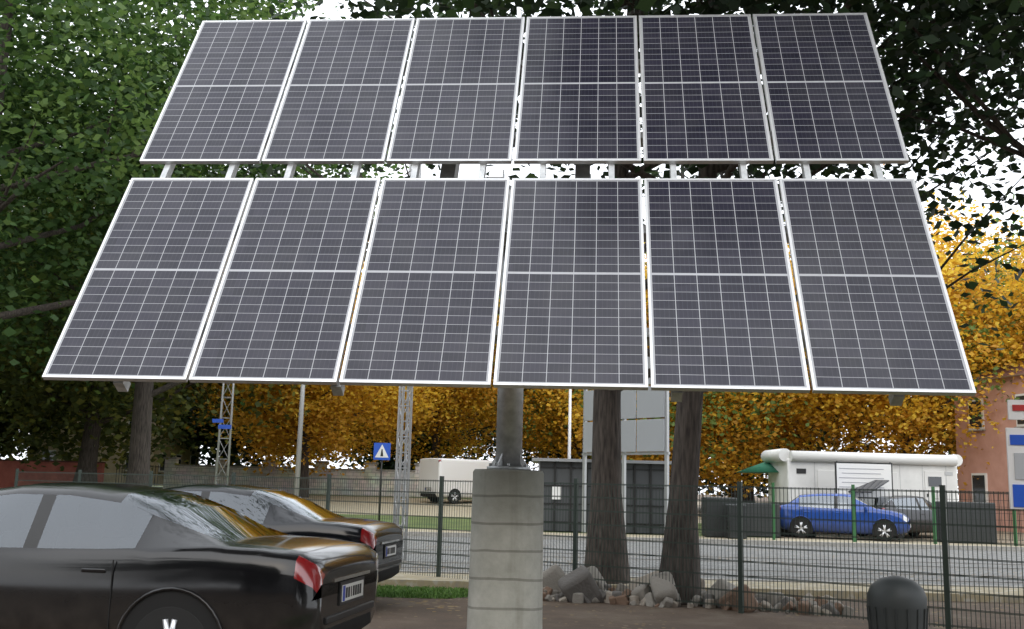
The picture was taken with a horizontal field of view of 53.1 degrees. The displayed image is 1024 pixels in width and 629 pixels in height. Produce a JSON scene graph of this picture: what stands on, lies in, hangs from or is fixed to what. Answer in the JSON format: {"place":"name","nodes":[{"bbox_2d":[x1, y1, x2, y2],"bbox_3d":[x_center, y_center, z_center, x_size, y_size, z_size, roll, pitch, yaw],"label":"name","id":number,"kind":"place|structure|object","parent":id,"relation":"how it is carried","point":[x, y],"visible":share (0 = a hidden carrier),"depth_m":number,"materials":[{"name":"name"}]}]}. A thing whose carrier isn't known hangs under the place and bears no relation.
{"place":"outdoors","nodes":[
{"label":"outdoors","id":0,"kind":"place"},
{"bbox_2d":[152,486,770,537],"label":"verge grass","id":1,"kind":"structure","parent":0,"point":[340,507],"depth_m":46.47,"materials":[{"name":"green plant"}]},
{"bbox_2d":[2,416,59,457],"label":"tree","id":2,"kind":"object","parent":1,"relation":"on","point":[24,439],"visible":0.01,"depth_m":78.71,"materials":[{"name":"green plant"}]},
{"bbox_2d":[0,459,105,487],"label":"wall","id":3,"kind":"structure","parent":1,"relation":"on","point":[8,467],"depth_m":57.06,"materials":[{"name":"brown brick"}]},
{"bbox_2d":[0,242,230,469],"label":"tree","id":4,"kind":"object","parent":1,"relation":"on","point":[62,438],"visible":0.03,"depth_m":65.21,"materials":[{"name":"green plant"}]},
{"bbox_2d":[30,397,201,485],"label":"tree","id":5,"kind":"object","parent":1,"relation":"on","point":[187,455],"depth_m":79.00,"materials":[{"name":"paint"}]},
{"bbox_2d":[115,464,159,485],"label":"steel railing fence","id":6,"kind":"object","parent":1,"relation":"on","point":[155,466],"visible":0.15,"depth_m":59.22,"materials":[{"name":"grey metal"}]},
{"bbox_2d":[0,127,353,482],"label":"tree","id":7,"kind":"object","parent":1,"relation":"on","point":[96,415],"visible":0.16,"depth_m":50.20,"materials":[{"name":"green plant"}]},
{"bbox_2d":[214,241,234,483],"bbox_3d":[-9.977,2.240,36.091,0.546,10.068,0.546,3,-10,-11],"label":"lattice mast","id":8,"kind":"object","parent":1,"relation":"on","point":[219,433],"visible":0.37,"depth_m":35.72,"materials":[{"name":"grey metal"}]},
{"bbox_2d":[212,419,230,428],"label":"street name signs","id":9,"kind":"object","parent":8,"relation":"attached to","point":[221,426],"visible":1,"depth_m":35.54,"materials":[{"name":"blue metal"}]},
{"bbox_2d":[153,383,373,467],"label":"tree","id":10,"kind":"object","parent":1,"relation":"on","point":[204,449],"visible":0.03,"depth_m":82.83,"materials":[{"name":"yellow plant"}]},
{"bbox_2d":[187,385,396,466],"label":"yellow tree","id":11,"kind":"object","parent":1,"relation":"on","point":[293,452],"visible":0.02,"depth_m":73.18,"materials":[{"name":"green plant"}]},
{"bbox_2d":[163,457,422,496],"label":"wall","id":12,"kind":"structure","parent":1,"relation":"on","point":[371,471],"depth_m":60.94,"materials":[{"name":"beige concrete"}]},
{"bbox_2d":[294,384,304,495],"bbox_3d":[-6.336,2.448,34.043,1.411,9.135,0.180,1,-10,0],"label":"utility pole","id":13,"kind":"object","parent":1,"relation":"on","point":[299,440],"visible":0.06,"depth_m":33.70,"materials":[{"name":"grey metal"}]},
{"bbox_2d":[181,241,456,497],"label":"yellow tree","id":14,"kind":"object","parent":1,"relation":"on","point":[317,404],"visible":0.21,"depth_m":56.53,"materials":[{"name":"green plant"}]},
{"bbox_2d":[373,443,390,520],"bbox_3d":[-4.803,6.173,37.462,0.620,2.930,0.086,1,-10,0],"label":"pedestrian crossing sign","id":15,"kind":"object","parent":1,"relation":"on","point":[382,451],"visible":0.92,"depth_m":37.60,"materials":[{"name":"blue metal"}]},
{"bbox_2d":[317,397,494,469],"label":"tree","id":16,"kind":"object","parent":1,"relation":"on","point":[389,465],"visible":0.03,"depth_m":105.97,"materials":[{"name":"yellow plant"}]},
{"bbox_2d":[324,267,544,468],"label":"yellow tree","id":17,"kind":"object","parent":1,"relation":"on","point":[449,424],"visible":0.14,"depth_m":68.08,"materials":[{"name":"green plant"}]},
{"bbox_2d":[419,458,492,503],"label":"white van","id":18,"kind":"object","parent":1,"relation":"on","point":[430,469],"visible":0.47,"depth_m":54.52,"materials":[{"name":"paint"}]},
{"bbox_2d":[416,282,573,469],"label":"yellow tree","id":19,"kind":"object","parent":1,"relation":"on","point":[492,449],"visible":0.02,"depth_m":87.87,"materials":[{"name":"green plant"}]},
{"bbox_2d":[433,257,646,469],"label":"yellow tree","id":20,"kind":"object","parent":1,"relation":"on","point":[533,397],"visible":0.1,"depth_m":64.14,"materials":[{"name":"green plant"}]},
{"bbox_2d":[568,389,571,458],"bbox_3d":[2.094,4.472,37.286,0.180,6.500,0.180,1,-10,0],"label":"pole","id":21,"kind":"object","parent":1,"relation":"on","point":[569,428],"visible":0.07,"depth_m":37.31,"materials":[{"name":"white metal"}]},
{"bbox_2d":[532,458,671,533],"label":"shed","id":22,"kind":"structure","parent":1,"relation":"on","point":[561,470],"depth_m":34.47,"materials":[{"name":"grey metal"}]},
{"bbox_2d":[0,0,1023,500],"label":"sky","id":23,"kind":"structure","parent":0,"point":[328,6],"materials":[{"name":"white"}]},
{"bbox_2d":[362,494,1023,628],"bbox_3d":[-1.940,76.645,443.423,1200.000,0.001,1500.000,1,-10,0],"label":"ground","id":24,"kind":"structure","parent":0,"point":[413,613],"depth_m":12.52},
{"bbox_2d":[0,6,142,392],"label":"tree","id":25,"kind":"object","parent":24,"relation":"on","point":[41,276],"visible":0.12,"depth_m":37.56,"materials":[{"name":"green plant"}]},
{"bbox_2d":[0,0,337,404],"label":"tree","id":26,"kind":"object","parent":24,"relation":"on","point":[106,20],"visible":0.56,"depth_m":29.53,"materials":[{"name":"green plant"}]},
{"bbox_2d":[0,482,377,628],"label":"black saloon car","id":27,"kind":"object","parent":24,"relation":"on","point":[73,555],"visible":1,"depth_m":7.36,"materials":[{"name":"paint"}]},
{"bbox_2d":[0,0,427,485],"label":"tree","id":28,"kind":"object","parent":24,"relation":"on","point":[145,393],"visible":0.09,"depth_m":36.09,"materials":[{"name":"green plant"}]},
{"bbox_2d":[165,484,402,581],"bbox_3d":[-3.923,2.918,13.181,4.860,1.456,2.170,0,-10,7],"label":"black saloon car","id":29,"kind":"object","parent":24,"relation":"on","point":[284,512],"visible":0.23,"depth_m":12.52,"materials":[{"name":"paint"}]},
{"bbox_2d":[393,164,421,563],"bbox_3d":[-2.092,0.194,20.750,0.247,9.568,0.247,7,-11,-28],"label":"lattice mast","id":30,"kind":"object","parent":24,"relation":"on","point":[401,431],"visible":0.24,"depth_m":20.29,"materials":[{"name":"grey metal"}]},
{"bbox_2d":[467,185,543,628],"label":"concrete support pillar","id":31,"kind":"structure","parent":24,"relation":"on","point":[505,589],"depth_m":7.75,"materials":[{"name":"concrete"}]},
{"bbox_2d":[42,13,975,405],"bbox_3d":[0.001,-1.090,8.077,6.100,3.681,2.282,1,-10,5],"label":"solar panel array","id":32,"kind":"object","parent":31,"relation":"attached to","point":[876,311],"visible":1,"depth_m":7.63,"materials":[{"name":"photovoltaic glass"},{"name":"aluminium"},{"name":"steel"}]},
{"bbox_2d":[14,468,1023,628],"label":"plot fence","id":33,"kind":"object","parent":24,"relation":"on","point":[945,557],"visible":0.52,"depth_m":13.19,"materials":[{"name":"metal"}]},
{"bbox_2d":[136,0,1023,604],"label":"tree","id":34,"kind":"object","parent":24,"relation":"on","point":[686,442],"visible":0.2,"depth_m":14.27,"materials":[{"name":"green plant"}]},
{"bbox_2d":[140,0,1023,583],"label":"tree","id":35,"kind":"object","parent":24,"relation":"on","point":[606,448],"visible":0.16,"depth_m":15.75,"materials":[{"name":"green plant"}]},
{"bbox_2d":[618,0,629,9],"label":"tree bough","id":36,"kind":"object","parent":35,"relation":"attached to","point":[626,2],"visible":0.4,"depth_m":16.89,"materials":[{"name":"green plant"}]},
{"bbox_2d":[630,0,636,9],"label":"tree bough","id":37,"kind":"object","parent":35,"relation":"attached to","point":[632,4],"visible":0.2,"depth_m":16.86,"materials":[{"name":"green plant"}]},
{"bbox_2d":[476,404,708,472],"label":"tree","id":38,"kind":"object","parent":24,"relation":"on","point":[557,456],"depth_m":93.45,"materials":[{"name":"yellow plant"}]},
{"bbox_2d":[527,242,830,495],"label":"yellow tree","id":39,"kind":"object","parent":24,"relation":"on","point":[713,408],"visible":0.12,"depth_m":49.87,"materials":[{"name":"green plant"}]},
{"bbox_2d":[543,564,853,615],"bbox_3d":[2.032,3.870,14.191,5.055,0.730,1.644,-1,-10,12],"label":"rubble heap","id":40,"kind":"object","parent":24,"relation":"on","point":[580,584],"visible":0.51,"depth_m":13.77,"materials":[{"name":"grey stone"}]},
{"bbox_2d":[669,220,901,500],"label":"tree","id":41,"kind":"object","parent":24,"relation":"on","point":[750,496],"depth_m":77.24,"materials":[{"name":"yellow plant"}]},
{"bbox_2d":[743,0,1023,335],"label":"tree","id":42,"kind":"object","parent":24,"relation":"on","point":[993,64],"visible":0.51,"depth_m":12.79,"materials":[{"name":"green plant"}]},
{"bbox_2d":[866,575,927,628],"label":"litter bin","id":43,"kind":"object","parent":24,"relation":"on","point":[896,602],"visible":1,"depth_m":8.45,"materials":[{"name":"grey plastic"}]},
{"bbox_2d":[820,192,1023,493],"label":"tree","id":44,"kind":"object","parent":24,"relation":"on","point":[997,248],"visible":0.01,"depth_m":71.46,"materials":[{"name":"yellow plant"}]},
{"bbox_2d":[1005,342,1023,508],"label":"sign","id":45,"kind":"object","parent":24,"relation":"on","point":[1015,447],"visible":1,"depth_m":10.20,"materials":[{"name":"white"}]},
{"bbox_3d":[-2.155,3.923,14.519,5.001,0.001,1.364,1,-10,0],"label":"grass turf patch","id":46,"kind":"object","parent":24,"relation":"on","visible":0},
{"bbox_2d":[377,584,467,598],"bbox_3d":[-2.156,3.902,14.522,5.039,0.052,1.420,1,-10,0],"label":"grass patch","id":47,"kind":"object","parent":46,"relation":"on","point":[428,592],"visible":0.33,"depth_m":14.34,"materials":[{"name":"green plant"}]},
{"bbox_2d":[378,572,1023,602],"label":"verge pavement","id":48,"kind":"structure","parent":0,"point":[402,579],"depth_m":15.38,"materials":[{"name":"grey concrete"}]},
{"bbox_2d":[400,536,1023,585],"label":"road surface","id":49,"kind":"object","parent":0,"point":[644,549],"depth_m":23.61,"materials":[{"name":"grey asphalt"}]},
{"bbox_2d":[399,531,1023,587],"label":"road kerbs","id":50,"kind":"structure","parent":49,"relation":"on","point":[799,543],"depth_m":30.82,"materials":[{"name":"concrete"}]},
{"bbox_2d":[401,549,1023,583],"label":"tram rails","id":51,"kind":"object","parent":49,"relation":"on","point":[768,570],"depth_m":20.27,"materials":[{"name":"grey metal"}]},
{"bbox_2d":[404,529,1023,546],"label":"pavement","id":52,"kind":"structure","parent":0,"point":[748,538],"depth_m":32.04,"materials":[{"name":"grey concrete"}]},
{"bbox_2d":[582,356,669,531],"bbox_3d":[3.578,4.108,32.826,0.150,5.800,3.800,9,-12,-39],"label":"billboard","id":53,"kind":"object","parent":52,"relation":"on","point":[652,436],"visible":0.42,"depth_m":32.37,"materials":[{"name":"grey metal"}]},
{"bbox_2d":[698,483,1023,545],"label":"compound fence","id":54,"kind":"object","parent":52,"relation":"on","point":[854,514],"visible":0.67,"depth_m":31.84,"materials":[{"name":"metal"}]},
{"bbox_2d":[697,500,1023,543],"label":"compound yard ground","id":55,"kind":"structure","parent":0,"point":[927,536],"depth_m":36.61,"materials":[{"name":"grey concrete"}]},
{"bbox_2d":[553,220,889,497],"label":"yellow tree","id":56,"kind":"object","parent":55,"relation":"on","point":[796,431],"visible":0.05,"depth_m":57.23,"materials":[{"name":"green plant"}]},
{"bbox_2d":[738,462,777,473],"bbox_3d":[10.135,6.942,39.438,2.772,2.750,2.772,5,-10,-22],"label":"green parasol","id":57,"kind":"object","parent":55,"relation":"on","point":[764,468],"visible":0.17,"depth_m":38.97,"materials":[{"name":"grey fabric"}]},
{"bbox_2d":[780,493,910,540],"bbox_3d":[11.011,6.690,34.006,4.149,1.476,2.110,-2,-10,22],"label":"blue hatchback","id":58,"kind":"object","parent":55,"relation":"on","point":[828,503],"visible":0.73,"depth_m":33.35,"materials":[{"name":"paint"}]},
{"bbox_2d":[701,497,996,543],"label":"yard bins and crates","id":59,"kind":"object","parent":55,"relation":"on","point":[767,521],"visible":0.45,"depth_m":32.77,"materials":[{"name":"grey plastic"}]},
{"bbox_2d":[761,448,962,534],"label":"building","id":60,"kind":"structure","parent":55,"relation":"on","point":[797,470],"depth_m":37.45,"materials":[{"name":"white paint"},{"name":"canvas"},{"name":"rubber"}]},
{"bbox_2d":[834,461,892,534],"bbox_3d":[12.315,6.451,35.767,2.050,2.600,0.080,2,-10,-3],"label":"notice board","id":61,"kind":"object","parent":55,"relation":"on","point":[849,474],"visible":0.71,"depth_m":35.87,"materials":[{"name":"white paint"},{"name":"black paint"}]},
{"bbox_2d":[747,164,1023,489],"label":"yellow tree","id":62,"kind":"object","parent":55,"relation":"on","point":[914,421],"visible":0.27,"depth_m":51.34,"materials":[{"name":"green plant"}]},
{"bbox_2d":[848,480,932,537],"bbox_3d":[13.850,6.906,36.351,4.434,1.976,2.110,7,-11,-28],"label":"car","id":63,"kind":"object","parent":55,"relation":"on","point":[875,484],"visible":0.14,"depth_m":35.50,"materials":[{"name":"paint"}]},
{"bbox_2d":[929,226,1023,439],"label":"yellow tree","id":64,"kind":"object","parent":55,"relation":"on","point":[1014,326],"visible":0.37,"depth_m":48.60,"materials":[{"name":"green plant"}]},
{"bbox_2d":[954,360,1023,532],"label":"pink house","id":65,"kind":"structure","parent":55,"relation":"on","point":[992,476],"depth_m":47.93,"materials":[{"name":"paint"}]}
]}

